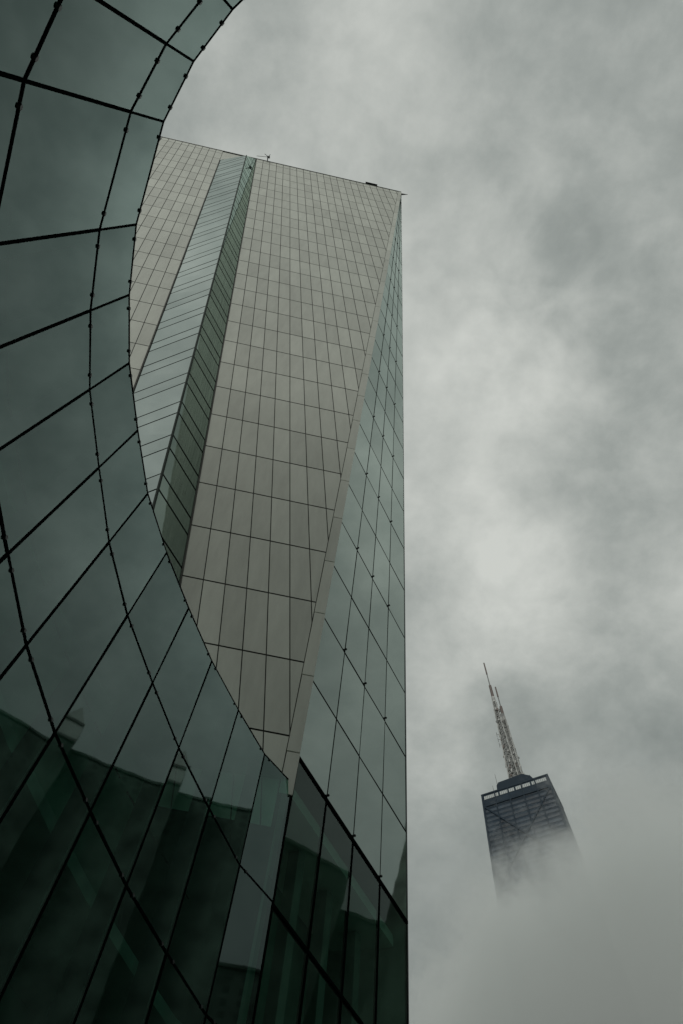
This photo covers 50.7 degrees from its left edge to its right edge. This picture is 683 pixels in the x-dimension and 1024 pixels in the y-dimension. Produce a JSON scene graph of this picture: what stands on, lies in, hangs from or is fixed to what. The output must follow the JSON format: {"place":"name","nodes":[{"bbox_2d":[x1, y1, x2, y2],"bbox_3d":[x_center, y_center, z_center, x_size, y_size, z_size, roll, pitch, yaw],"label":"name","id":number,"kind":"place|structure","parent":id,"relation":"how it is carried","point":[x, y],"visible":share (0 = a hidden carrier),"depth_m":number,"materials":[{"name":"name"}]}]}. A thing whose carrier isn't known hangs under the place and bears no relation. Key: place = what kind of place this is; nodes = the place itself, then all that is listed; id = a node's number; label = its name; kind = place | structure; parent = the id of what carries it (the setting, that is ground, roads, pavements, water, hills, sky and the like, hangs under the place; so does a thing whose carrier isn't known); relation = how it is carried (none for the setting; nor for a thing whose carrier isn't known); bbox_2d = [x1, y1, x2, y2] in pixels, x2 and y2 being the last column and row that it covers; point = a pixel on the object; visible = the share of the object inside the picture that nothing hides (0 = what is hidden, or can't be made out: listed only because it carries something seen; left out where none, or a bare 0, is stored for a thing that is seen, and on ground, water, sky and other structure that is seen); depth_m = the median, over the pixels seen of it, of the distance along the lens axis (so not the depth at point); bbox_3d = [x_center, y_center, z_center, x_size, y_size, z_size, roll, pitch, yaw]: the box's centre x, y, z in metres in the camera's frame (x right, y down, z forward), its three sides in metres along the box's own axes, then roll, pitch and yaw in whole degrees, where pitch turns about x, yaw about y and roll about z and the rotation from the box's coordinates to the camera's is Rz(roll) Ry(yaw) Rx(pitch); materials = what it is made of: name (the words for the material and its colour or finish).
{"place":"outdoors","nodes":[
{"label":"outdoors","id":0,"kind":"place"},
{"bbox_2d":[161,0,682,1023],"label":"sky","id":1,"kind":"structure","parent":0,"point":[535,147],"materials":[{"name":"grey"}]},
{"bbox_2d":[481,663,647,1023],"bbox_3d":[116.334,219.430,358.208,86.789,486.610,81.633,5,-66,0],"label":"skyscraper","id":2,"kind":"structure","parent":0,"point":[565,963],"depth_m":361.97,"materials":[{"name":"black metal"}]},
{"label":"ground","id":3,"kind":"structure","parent":0,"visible":0},
{"bbox_2d":[0,0,291,1023],"bbox_3d":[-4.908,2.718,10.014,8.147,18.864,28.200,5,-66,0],"label":"curved glass wall","id":4,"kind":"structure","parent":3,"relation":"on","point":[116,702],"depth_m":14.63,"materials":[{"name":"green glass"}]},
{"bbox_2d":[112,136,408,1023],"bbox_3d":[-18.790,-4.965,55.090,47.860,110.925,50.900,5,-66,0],"label":"hotel tower","id":5,"kind":"structure","parent":3,"relation":"on","point":[266,338],"depth_m":33.21,"materials":[{"name":"grey glass"}]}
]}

